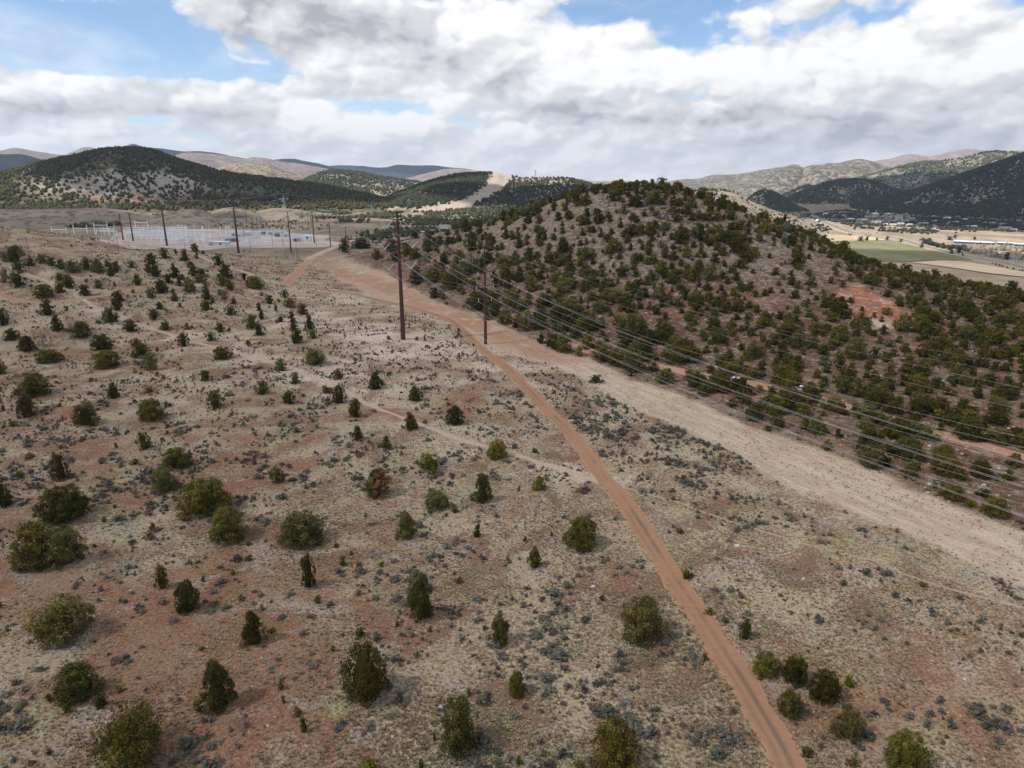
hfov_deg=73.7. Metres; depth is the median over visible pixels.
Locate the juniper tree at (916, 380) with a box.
[905,373,930,391]
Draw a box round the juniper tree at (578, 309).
[569,305,586,323]
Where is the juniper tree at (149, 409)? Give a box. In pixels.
[136,397,166,421]
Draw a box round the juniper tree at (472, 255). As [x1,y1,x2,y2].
[465,250,478,260]
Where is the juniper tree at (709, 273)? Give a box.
[701,262,717,280]
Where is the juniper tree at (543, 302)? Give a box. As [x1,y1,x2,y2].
[538,293,553,307]
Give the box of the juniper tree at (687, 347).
[683,345,691,360]
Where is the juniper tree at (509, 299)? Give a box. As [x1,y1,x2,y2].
[500,288,518,306]
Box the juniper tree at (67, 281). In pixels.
[61,274,75,287]
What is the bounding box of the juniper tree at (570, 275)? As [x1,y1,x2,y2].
[564,272,577,284]
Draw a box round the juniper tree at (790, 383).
[775,379,799,392]
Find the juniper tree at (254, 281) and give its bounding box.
[244,275,265,288]
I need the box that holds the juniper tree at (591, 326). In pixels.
[583,317,599,331]
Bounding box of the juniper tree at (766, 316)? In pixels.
[755,310,771,325]
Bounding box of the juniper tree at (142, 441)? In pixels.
[134,431,152,450]
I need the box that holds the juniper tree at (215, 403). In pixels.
[205,389,224,409]
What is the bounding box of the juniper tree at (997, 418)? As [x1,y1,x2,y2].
[981,410,1012,425]
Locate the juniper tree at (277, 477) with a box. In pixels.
[267,465,286,483]
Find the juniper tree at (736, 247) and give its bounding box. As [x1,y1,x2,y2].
[729,240,745,252]
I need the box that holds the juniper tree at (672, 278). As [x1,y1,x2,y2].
[664,269,682,283]
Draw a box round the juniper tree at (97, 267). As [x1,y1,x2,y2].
[89,258,104,272]
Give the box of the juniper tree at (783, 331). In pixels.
[777,324,792,338]
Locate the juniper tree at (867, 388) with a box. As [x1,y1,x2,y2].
[860,382,876,397]
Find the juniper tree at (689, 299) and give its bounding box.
[686,293,698,305]
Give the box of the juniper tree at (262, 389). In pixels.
[254,379,268,394]
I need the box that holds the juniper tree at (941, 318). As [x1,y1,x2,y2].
[931,311,944,323]
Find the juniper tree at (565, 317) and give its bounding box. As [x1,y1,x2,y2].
[559,314,570,324]
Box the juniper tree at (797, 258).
[787,252,806,265]
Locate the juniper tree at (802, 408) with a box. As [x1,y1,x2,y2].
[792,401,812,416]
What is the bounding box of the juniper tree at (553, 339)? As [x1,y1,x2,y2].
[545,332,559,348]
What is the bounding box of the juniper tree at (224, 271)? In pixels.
[216,264,232,278]
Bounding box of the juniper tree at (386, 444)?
[381,435,390,448]
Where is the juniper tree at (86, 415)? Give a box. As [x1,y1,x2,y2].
[70,402,102,426]
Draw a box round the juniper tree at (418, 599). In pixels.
[405,571,433,622]
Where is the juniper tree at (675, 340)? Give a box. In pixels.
[665,335,685,348]
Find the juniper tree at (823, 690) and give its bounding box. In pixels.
[805,668,842,705]
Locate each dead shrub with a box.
[237,716,250,732]
[385,668,396,681]
[617,694,632,707]
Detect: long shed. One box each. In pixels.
[954,240,980,243]
[981,241,994,244]
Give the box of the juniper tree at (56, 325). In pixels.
[50,315,64,331]
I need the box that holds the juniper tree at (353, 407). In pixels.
[348,398,361,417]
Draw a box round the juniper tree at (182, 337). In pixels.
[176,332,189,346]
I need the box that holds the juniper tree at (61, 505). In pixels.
[29,483,91,527]
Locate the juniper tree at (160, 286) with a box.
[151,279,168,293]
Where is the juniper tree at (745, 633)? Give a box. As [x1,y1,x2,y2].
[738,618,751,639]
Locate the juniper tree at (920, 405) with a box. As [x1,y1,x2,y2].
[904,398,932,416]
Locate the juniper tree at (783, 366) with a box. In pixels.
[773,363,792,380]
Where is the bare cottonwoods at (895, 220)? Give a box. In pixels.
[864,213,910,223]
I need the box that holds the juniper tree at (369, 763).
[359,755,376,767]
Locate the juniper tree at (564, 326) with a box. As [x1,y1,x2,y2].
[556,321,570,331]
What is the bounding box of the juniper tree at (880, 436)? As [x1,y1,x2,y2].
[858,426,884,442]
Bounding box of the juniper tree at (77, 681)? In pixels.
[50,659,107,707]
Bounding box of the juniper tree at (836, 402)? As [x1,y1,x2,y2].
[819,394,841,411]
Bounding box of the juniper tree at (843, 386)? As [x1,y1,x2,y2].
[835,375,851,394]
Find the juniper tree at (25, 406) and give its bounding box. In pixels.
[15,395,39,418]
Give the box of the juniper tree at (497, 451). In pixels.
[487,439,507,460]
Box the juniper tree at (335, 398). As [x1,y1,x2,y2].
[332,385,342,403]
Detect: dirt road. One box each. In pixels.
[278,282,806,767]
[283,255,322,283]
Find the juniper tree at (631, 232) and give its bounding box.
[625,223,638,236]
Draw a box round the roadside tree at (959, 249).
[955,246,964,252]
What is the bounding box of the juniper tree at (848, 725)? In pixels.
[827,702,866,744]
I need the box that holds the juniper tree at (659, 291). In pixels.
[651,286,667,298]
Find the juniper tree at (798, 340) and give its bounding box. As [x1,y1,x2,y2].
[788,332,805,347]
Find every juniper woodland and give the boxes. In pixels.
[0,145,388,210]
[56,199,541,239]
[297,168,421,194]
[385,171,593,209]
[694,188,815,229]
[746,188,808,212]
[782,177,902,204]
[849,151,1023,219]
[856,149,1021,189]
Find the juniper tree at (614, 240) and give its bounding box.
[608,237,622,249]
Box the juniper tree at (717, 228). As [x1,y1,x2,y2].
[707,222,724,234]
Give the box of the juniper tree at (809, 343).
[804,334,819,347]
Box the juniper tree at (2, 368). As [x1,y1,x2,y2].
[0,359,6,373]
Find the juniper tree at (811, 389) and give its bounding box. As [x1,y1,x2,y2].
[796,382,821,403]
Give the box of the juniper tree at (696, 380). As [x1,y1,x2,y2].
[687,370,706,387]
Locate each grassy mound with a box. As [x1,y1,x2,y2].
[0,208,155,227]
[148,209,218,225]
[210,207,264,223]
[256,208,345,220]
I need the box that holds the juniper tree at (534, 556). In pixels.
[526,546,541,569]
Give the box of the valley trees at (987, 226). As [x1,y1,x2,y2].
[775,209,1023,251]
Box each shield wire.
[392,216,1022,409]
[436,224,1019,387]
[481,249,1020,374]
[550,265,1020,364]
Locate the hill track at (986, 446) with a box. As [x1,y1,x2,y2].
[544,338,1023,459]
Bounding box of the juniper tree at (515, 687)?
[508,670,524,699]
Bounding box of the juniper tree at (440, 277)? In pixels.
[438,271,445,284]
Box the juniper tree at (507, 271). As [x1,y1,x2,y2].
[500,265,514,277]
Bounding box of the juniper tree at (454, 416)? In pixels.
[444,406,465,426]
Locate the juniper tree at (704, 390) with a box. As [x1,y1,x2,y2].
[697,381,711,396]
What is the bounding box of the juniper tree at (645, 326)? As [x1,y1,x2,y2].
[638,320,648,334]
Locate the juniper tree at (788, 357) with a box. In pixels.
[782,352,793,363]
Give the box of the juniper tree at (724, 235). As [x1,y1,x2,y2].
[714,230,741,241]
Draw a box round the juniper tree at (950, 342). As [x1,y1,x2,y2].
[942,337,957,350]
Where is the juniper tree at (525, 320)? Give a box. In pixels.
[516,309,532,331]
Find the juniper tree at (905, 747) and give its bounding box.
[882,728,931,767]
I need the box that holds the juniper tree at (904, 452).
[891,435,928,463]
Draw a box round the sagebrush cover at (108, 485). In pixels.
[0,189,1023,767]
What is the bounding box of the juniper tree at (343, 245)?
[338,238,350,252]
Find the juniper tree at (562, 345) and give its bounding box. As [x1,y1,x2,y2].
[555,334,572,352]
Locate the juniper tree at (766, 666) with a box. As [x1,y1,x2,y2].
[750,651,782,680]
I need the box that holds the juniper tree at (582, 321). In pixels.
[575,317,587,331]
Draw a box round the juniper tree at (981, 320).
[972,315,988,328]
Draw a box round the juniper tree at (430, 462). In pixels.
[418,452,438,470]
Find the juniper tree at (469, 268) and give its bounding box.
[458,260,478,275]
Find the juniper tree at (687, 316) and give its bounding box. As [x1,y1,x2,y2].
[683,309,697,321]
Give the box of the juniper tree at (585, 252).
[576,245,592,258]
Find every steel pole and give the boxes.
[119,214,123,239]
[128,213,133,240]
[158,206,167,245]
[225,196,242,253]
[283,211,293,251]
[311,211,314,242]
[379,211,418,340]
[475,246,493,344]
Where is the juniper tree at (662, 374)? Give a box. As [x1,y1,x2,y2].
[653,368,671,384]
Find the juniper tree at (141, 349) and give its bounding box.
[130,343,151,357]
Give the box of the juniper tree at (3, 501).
[0,480,11,507]
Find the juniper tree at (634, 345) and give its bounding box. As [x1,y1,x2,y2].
[629,341,641,352]
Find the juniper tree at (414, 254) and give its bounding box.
[409,246,421,259]
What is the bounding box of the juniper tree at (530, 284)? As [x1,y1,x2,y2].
[523,274,538,291]
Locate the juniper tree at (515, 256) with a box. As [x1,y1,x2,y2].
[510,250,520,265]
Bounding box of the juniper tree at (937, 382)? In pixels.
[928,376,945,389]
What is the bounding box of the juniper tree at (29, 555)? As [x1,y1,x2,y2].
[5,520,60,572]
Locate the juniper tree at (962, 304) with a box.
[956,300,975,311]
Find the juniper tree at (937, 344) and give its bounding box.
[930,337,945,352]
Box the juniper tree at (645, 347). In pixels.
[636,343,653,361]
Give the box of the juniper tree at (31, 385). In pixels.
[9,372,51,397]
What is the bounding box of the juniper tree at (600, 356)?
[588,343,613,362]
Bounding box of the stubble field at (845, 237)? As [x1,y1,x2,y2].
[817,235,885,240]
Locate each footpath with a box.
[9,266,597,482]
[622,487,1023,607]
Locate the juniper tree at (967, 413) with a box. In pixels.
[958,408,981,422]
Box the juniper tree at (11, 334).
[2,327,20,340]
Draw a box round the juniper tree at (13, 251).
[0,245,28,261]
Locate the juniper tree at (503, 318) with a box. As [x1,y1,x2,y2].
[496,308,512,323]
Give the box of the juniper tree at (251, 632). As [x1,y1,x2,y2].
[239,610,267,647]
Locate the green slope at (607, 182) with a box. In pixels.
[594,181,693,189]
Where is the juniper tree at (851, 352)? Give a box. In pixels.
[843,336,867,359]
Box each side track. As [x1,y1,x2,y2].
[0,283,155,302]
[198,255,287,284]
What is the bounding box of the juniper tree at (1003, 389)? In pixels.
[989,381,1016,399]
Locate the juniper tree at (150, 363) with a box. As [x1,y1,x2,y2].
[140,352,158,370]
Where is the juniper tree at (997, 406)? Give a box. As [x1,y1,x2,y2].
[987,395,1013,412]
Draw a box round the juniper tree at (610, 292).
[598,287,625,302]
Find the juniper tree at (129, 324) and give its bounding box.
[121,318,139,331]
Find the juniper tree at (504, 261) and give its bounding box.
[494,254,512,268]
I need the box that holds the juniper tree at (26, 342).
[16,335,37,352]
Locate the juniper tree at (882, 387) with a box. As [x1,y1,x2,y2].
[873,384,894,399]
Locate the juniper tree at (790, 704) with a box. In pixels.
[776,687,804,720]
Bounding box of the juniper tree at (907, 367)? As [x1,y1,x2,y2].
[898,360,914,373]
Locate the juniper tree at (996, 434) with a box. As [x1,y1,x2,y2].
[982,427,1018,445]
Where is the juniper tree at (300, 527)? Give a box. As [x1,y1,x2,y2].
[275,509,326,550]
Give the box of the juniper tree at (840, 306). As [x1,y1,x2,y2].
[829,301,848,313]
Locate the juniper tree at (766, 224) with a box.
[758,219,772,233]
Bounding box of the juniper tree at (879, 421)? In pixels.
[866,410,892,427]
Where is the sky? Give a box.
[0,0,1023,181]
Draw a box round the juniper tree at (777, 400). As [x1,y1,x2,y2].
[764,394,788,416]
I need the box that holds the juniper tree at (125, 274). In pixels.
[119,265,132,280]
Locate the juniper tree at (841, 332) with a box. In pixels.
[830,326,850,342]
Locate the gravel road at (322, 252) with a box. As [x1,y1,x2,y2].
[306,240,354,258]
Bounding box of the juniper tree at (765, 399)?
[757,396,772,407]
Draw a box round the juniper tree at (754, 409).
[745,402,766,421]
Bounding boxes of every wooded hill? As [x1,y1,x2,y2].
[0,149,387,212]
[313,173,415,195]
[750,190,807,213]
[789,180,895,205]
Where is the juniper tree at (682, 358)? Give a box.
[670,346,687,364]
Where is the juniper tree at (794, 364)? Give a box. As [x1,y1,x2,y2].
[788,360,803,372]
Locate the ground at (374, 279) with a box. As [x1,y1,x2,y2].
[0,181,1023,767]
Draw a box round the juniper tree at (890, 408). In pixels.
[881,400,903,414]
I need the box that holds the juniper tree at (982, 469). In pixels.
[967,460,993,480]
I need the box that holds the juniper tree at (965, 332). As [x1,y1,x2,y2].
[956,324,977,340]
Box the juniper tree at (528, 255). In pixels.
[521,247,534,262]
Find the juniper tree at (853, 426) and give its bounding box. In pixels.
[846,415,859,435]
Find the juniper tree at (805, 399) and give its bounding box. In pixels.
[800,394,813,404]
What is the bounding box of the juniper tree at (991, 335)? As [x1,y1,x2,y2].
[979,327,999,344]
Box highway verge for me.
[799,214,1023,269]
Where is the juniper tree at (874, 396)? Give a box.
[863,387,887,404]
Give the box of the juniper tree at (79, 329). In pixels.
[66,321,91,338]
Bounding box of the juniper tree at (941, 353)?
[933,349,950,359]
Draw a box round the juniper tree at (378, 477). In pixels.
[365,468,392,499]
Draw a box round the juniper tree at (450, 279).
[441,270,460,288]
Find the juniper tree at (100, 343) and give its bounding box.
[89,333,113,350]
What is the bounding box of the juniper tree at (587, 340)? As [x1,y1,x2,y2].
[581,331,594,349]
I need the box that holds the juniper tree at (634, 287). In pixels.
[628,279,642,292]
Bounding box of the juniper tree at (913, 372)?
[906,370,917,384]
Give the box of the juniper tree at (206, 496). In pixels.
[174,476,234,521]
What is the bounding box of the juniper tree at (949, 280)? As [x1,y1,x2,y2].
[944,275,958,288]
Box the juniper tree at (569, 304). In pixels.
[555,297,583,312]
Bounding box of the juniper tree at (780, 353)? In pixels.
[774,348,791,359]
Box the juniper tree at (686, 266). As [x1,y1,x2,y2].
[679,263,695,274]
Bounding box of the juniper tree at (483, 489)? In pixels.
[469,472,493,503]
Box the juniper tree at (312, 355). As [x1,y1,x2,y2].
[303,347,327,365]
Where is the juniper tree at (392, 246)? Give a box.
[383,239,396,250]
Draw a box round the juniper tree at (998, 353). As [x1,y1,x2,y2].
[989,348,1008,358]
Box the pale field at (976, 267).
[913,260,1023,276]
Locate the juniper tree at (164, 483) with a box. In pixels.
[147,465,181,494]
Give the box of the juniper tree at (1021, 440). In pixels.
[1013,432,1023,449]
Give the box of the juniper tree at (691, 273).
[683,267,700,281]
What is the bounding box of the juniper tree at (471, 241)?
[463,229,477,250]
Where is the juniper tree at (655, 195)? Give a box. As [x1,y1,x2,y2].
[644,189,664,203]
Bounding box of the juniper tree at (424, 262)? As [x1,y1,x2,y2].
[418,255,431,270]
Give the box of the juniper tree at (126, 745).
[86,696,162,767]
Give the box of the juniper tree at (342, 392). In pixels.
[336,382,346,402]
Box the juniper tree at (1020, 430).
[1013,426,1023,442]
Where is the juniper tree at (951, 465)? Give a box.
[928,453,965,477]
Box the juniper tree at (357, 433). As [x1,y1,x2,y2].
[352,425,362,440]
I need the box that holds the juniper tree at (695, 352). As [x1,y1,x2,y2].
[686,347,702,363]
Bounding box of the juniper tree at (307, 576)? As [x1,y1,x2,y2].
[299,552,316,588]
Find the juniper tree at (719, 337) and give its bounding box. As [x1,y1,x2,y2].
[710,328,728,344]
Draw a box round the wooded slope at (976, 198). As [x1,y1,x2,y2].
[847,160,1023,221]
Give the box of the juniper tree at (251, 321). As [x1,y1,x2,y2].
[243,314,258,329]
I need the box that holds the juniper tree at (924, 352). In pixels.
[914,342,933,357]
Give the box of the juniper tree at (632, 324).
[614,312,646,336]
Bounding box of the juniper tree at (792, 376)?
[776,369,803,386]
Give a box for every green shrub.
[7,421,16,426]
[15,471,23,476]
[25,453,35,458]
[44,693,54,702]
[44,749,51,755]
[62,703,70,713]
[114,685,126,693]
[129,459,139,465]
[144,387,152,392]
[148,523,155,530]
[244,554,252,560]
[266,627,275,633]
[278,681,283,690]
[293,706,301,717]
[299,716,309,732]
[314,594,320,603]
[355,627,364,639]
[418,758,423,767]
[454,576,462,583]
[466,688,472,695]
[515,755,521,765]
[574,760,583,767]
[675,528,683,533]
[682,569,692,579]
[702,653,707,660]
[704,607,714,614]
[801,746,813,758]
[844,758,858,766]
[919,581,928,587]
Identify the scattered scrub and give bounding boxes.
[200,218,877,244]
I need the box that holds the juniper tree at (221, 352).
[211,346,233,359]
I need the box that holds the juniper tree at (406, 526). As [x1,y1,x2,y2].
[393,511,417,540]
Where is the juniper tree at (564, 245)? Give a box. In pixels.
[558,236,567,252]
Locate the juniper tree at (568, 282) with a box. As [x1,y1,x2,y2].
[551,276,575,292]
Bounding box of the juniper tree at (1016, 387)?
[1009,382,1020,396]
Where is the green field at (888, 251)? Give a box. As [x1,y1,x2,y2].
[830,240,970,261]
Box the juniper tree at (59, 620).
[21,593,96,650]
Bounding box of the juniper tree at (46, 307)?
[38,299,55,315]
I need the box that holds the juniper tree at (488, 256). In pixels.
[480,252,493,263]
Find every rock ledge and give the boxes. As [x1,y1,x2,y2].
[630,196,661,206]
[642,207,712,224]
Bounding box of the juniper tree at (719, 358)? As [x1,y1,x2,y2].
[714,354,727,365]
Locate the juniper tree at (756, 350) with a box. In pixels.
[744,342,766,357]
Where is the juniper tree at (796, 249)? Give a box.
[791,243,805,256]
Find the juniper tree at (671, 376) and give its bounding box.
[662,368,673,382]
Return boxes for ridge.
[0,148,63,158]
[0,154,41,170]
[66,147,96,154]
[127,144,339,168]
[175,152,327,175]
[216,163,306,180]
[331,165,523,178]
[388,173,588,211]
[405,168,476,181]
[866,152,1012,189]
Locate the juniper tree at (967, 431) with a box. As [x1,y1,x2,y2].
[950,417,987,442]
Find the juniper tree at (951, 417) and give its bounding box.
[942,413,963,426]
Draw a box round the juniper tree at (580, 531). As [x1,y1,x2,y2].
[561,514,600,553]
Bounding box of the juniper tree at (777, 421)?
[768,414,784,428]
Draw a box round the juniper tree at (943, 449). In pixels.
[929,444,960,467]
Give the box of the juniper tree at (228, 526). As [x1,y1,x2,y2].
[208,505,248,544]
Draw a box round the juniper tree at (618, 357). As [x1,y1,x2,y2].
[606,348,629,366]
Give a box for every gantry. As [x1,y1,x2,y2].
[124,230,141,239]
[170,227,187,243]
[203,227,221,239]
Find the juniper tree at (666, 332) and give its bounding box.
[654,322,676,344]
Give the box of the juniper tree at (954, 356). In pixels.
[939,346,967,368]
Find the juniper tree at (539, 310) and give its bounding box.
[533,307,547,318]
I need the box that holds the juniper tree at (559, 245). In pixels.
[557,237,567,252]
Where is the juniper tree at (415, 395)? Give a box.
[408,385,423,401]
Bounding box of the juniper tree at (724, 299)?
[715,294,731,306]
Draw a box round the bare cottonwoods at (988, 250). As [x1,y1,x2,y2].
[967,243,1023,259]
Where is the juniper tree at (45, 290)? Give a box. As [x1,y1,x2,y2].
[32,284,53,298]
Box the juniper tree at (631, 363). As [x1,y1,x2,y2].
[620,350,649,371]
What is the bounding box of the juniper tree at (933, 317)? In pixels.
[928,313,941,325]
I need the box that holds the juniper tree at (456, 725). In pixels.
[438,693,478,759]
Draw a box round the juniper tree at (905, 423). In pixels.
[883,415,924,435]
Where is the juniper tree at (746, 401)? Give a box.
[737,391,752,404]
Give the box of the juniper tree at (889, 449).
[882,441,898,455]
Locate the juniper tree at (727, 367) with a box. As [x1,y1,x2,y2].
[718,361,735,375]
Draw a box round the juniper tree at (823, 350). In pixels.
[816,342,832,355]
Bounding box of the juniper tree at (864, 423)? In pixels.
[856,417,872,429]
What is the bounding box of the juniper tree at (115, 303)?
[109,297,122,309]
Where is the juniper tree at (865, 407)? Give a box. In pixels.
[853,402,877,416]
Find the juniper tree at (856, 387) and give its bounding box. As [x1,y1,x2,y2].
[848,378,865,397]
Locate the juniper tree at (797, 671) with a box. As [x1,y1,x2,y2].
[782,653,808,687]
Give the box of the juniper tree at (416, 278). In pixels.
[407,265,424,283]
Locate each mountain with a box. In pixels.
[654,159,889,196]
[874,149,1022,167]
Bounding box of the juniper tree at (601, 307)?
[590,300,610,312]
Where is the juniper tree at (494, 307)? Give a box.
[488,298,502,316]
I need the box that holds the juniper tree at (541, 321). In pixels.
[532,314,549,328]
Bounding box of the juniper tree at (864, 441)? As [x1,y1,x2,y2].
[855,428,882,448]
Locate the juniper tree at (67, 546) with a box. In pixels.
[40,523,89,569]
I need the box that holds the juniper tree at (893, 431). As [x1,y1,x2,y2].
[878,417,904,438]
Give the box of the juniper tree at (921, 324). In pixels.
[910,314,933,333]
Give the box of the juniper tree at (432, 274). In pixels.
[423,267,441,282]
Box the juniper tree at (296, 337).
[291,328,302,343]
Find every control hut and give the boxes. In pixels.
[213,241,230,245]
[302,235,311,239]
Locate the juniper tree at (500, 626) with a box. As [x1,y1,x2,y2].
[491,613,508,648]
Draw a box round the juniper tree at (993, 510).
[979,495,1012,520]
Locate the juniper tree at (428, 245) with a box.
[422,232,435,251]
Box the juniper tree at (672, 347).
[661,343,679,362]
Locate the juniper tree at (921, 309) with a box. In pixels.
[910,304,928,317]
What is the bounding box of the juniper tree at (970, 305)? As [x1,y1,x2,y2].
[957,300,981,315]
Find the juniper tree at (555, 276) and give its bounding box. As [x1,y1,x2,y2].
[547,272,559,284]
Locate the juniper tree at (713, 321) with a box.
[705,317,721,329]
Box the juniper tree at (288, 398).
[280,390,295,404]
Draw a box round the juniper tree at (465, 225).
[459,216,471,231]
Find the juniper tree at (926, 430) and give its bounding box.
[913,424,941,440]
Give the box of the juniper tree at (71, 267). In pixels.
[62,259,81,271]
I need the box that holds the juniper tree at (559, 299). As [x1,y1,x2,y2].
[555,295,565,303]
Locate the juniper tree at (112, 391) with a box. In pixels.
[106,382,120,398]
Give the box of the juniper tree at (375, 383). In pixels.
[369,372,383,389]
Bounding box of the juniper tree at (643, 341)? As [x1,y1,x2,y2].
[635,337,651,350]
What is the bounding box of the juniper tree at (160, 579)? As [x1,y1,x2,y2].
[153,563,169,588]
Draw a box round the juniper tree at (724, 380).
[705,369,732,393]
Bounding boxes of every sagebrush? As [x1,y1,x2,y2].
[0,690,13,697]
[0,703,11,711]
[0,722,6,729]
[3,720,15,733]
[11,678,21,685]
[12,715,33,734]
[18,684,28,693]
[21,438,33,443]
[68,472,76,477]
[109,486,121,492]
[111,515,122,522]
[116,653,128,662]
[117,515,126,520]
[127,539,136,545]
[132,602,145,610]
[135,608,145,614]
[143,499,155,506]
[144,509,152,515]
[152,526,161,532]
[152,755,162,763]
[157,598,166,604]
[168,617,178,623]
[168,755,181,766]
[178,733,200,750]
[182,749,191,756]
[192,758,201,765]
[200,760,212,767]
[202,730,211,739]
[205,606,215,613]
[206,716,213,723]
[206,741,216,750]
[208,588,217,594]
[212,755,222,766]
[215,576,226,585]
[220,602,231,611]
[228,553,241,561]
[252,475,263,479]
[259,452,268,458]
[277,492,286,498]
[297,473,307,479]
[298,628,307,637]
[306,613,314,619]
[308,661,318,669]
[326,600,334,607]
[332,725,341,732]
[334,567,340,573]
[336,718,345,725]
[350,475,359,480]
[355,566,367,574]
[355,589,361,595]
[365,722,374,730]
[372,632,381,642]
[385,682,393,690]
[389,575,401,581]
[390,558,398,563]
[390,593,401,602]
[390,655,398,662]
[395,691,405,701]
[399,599,407,607]
[413,651,419,658]
[415,521,423,528]
[437,457,446,464]
[442,543,451,549]
[449,755,461,765]
[463,754,473,761]
[463,760,472,767]
[468,748,479,755]
[472,596,482,603]
[473,728,491,745]
[474,616,483,623]
[475,694,489,705]
[476,762,488,767]
[478,740,490,752]
[483,691,490,700]
[493,640,504,647]
[493,747,503,756]
[495,649,509,660]
[505,753,512,763]
[511,712,521,719]
[528,763,536,767]
[531,631,540,640]
[537,759,548,767]
[538,614,550,622]
[539,672,555,684]
[539,748,546,757]
[540,621,553,631]
[541,691,548,697]
[542,646,552,658]
[543,683,557,694]
[545,641,559,649]
[546,610,554,616]
[546,759,555,767]
[548,587,563,599]
[549,648,567,660]
[556,623,568,631]
[558,747,566,758]
[560,604,570,613]
[560,665,569,671]
[563,581,572,589]
[564,683,572,689]
[578,683,588,693]
[580,616,589,623]
[587,566,595,571]
[592,679,599,687]
[592,703,604,714]
[600,703,617,716]
[603,433,612,438]
[605,680,611,687]
[609,400,617,404]
[611,714,625,727]
[616,650,622,657]
[621,711,640,724]
[626,718,638,733]
[631,433,639,438]
[636,727,644,737]
[638,487,646,493]
[644,725,659,738]
[653,706,660,712]
[657,649,664,657]
[681,478,690,484]
[689,652,697,659]
[691,737,700,746]
[695,659,703,665]
[696,466,703,471]
[696,731,702,738]
[696,741,705,748]
[700,726,711,736]
[709,747,721,759]
[710,586,719,592]
[714,724,732,739]
[717,737,732,747]
[717,747,727,759]
[726,585,734,592]
[729,706,736,714]
[730,731,743,745]
[735,741,745,747]
[742,523,750,529]
[744,610,752,616]
[753,518,763,525]
[813,613,824,621]
[834,564,843,570]
[854,741,865,750]
[860,727,875,741]
[862,568,870,576]
[863,710,872,718]
[879,697,890,705]
[882,569,894,576]
[903,711,913,720]
[923,719,931,728]
[925,709,934,716]
[946,717,956,728]
[966,701,987,720]
[980,722,991,730]
[986,721,998,730]
[987,716,1013,736]
[988,742,998,749]
[993,735,1006,744]
[1001,703,1015,713]
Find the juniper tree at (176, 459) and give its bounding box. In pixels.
[160,447,193,468]
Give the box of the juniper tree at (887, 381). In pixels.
[879,375,896,389]
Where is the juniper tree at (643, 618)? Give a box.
[620,593,668,648]
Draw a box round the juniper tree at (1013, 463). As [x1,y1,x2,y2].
[1004,453,1023,468]
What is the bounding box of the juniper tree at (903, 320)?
[892,312,910,331]
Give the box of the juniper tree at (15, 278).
[7,270,27,287]
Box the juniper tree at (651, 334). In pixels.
[643,329,657,346]
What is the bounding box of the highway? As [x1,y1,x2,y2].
[806,214,1023,267]
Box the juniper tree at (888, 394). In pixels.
[879,389,895,404]
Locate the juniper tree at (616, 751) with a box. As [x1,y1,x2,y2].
[588,714,643,767]
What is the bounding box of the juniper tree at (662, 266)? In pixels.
[654,260,669,274]
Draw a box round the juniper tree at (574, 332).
[569,323,582,337]
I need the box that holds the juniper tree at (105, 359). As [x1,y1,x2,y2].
[88,349,121,369]
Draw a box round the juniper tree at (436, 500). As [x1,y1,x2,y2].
[424,490,450,509]
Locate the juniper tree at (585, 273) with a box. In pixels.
[578,264,593,277]
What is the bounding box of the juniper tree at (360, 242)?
[350,237,370,248]
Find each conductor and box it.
[386,227,1022,485]
[386,250,1023,554]
[391,272,1018,609]
[409,227,1023,462]
[414,248,1021,516]
[414,270,1023,576]
[476,289,1020,477]
[479,302,1023,504]
[495,284,1023,447]
[498,278,1023,437]
[500,305,1020,491]
[523,302,1023,463]
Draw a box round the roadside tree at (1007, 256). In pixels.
[1002,252,1010,259]
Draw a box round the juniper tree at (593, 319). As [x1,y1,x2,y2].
[586,315,598,329]
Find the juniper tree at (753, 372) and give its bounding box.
[742,366,763,379]
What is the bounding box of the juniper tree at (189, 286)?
[181,279,196,291]
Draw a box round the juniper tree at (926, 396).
[910,392,933,410]
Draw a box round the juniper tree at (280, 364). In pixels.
[274,358,287,370]
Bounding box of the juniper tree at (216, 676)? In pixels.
[193,658,238,716]
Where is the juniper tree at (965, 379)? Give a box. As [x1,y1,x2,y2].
[958,371,975,386]
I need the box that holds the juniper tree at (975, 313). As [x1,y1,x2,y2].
[963,309,984,322]
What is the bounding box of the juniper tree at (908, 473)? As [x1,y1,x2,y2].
[897,465,918,480]
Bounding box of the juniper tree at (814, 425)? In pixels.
[806,416,827,434]
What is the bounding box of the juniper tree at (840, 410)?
[834,402,849,415]
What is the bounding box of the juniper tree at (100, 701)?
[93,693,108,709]
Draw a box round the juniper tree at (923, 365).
[913,358,934,372]
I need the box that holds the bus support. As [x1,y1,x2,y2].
[186,236,197,242]
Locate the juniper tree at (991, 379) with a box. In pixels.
[983,372,1001,385]
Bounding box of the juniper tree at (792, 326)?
[778,319,800,336]
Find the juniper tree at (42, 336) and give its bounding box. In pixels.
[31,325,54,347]
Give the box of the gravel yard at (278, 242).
[95,229,340,250]
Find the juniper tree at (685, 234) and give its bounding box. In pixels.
[674,226,690,241]
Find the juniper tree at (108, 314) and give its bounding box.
[101,307,119,322]
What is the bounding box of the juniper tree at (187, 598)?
[172,578,201,614]
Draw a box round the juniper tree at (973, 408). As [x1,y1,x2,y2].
[965,406,979,415]
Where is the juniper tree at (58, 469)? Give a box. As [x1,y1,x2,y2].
[49,453,70,480]
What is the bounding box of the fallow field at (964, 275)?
[881,262,1023,289]
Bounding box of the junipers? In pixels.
[0,176,1023,687]
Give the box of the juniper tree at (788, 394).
[780,385,801,413]
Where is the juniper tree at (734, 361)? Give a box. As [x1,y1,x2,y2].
[729,358,740,371]
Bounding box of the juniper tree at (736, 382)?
[728,377,746,393]
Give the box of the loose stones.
[3,191,1023,764]
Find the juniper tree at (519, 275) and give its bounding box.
[513,265,524,281]

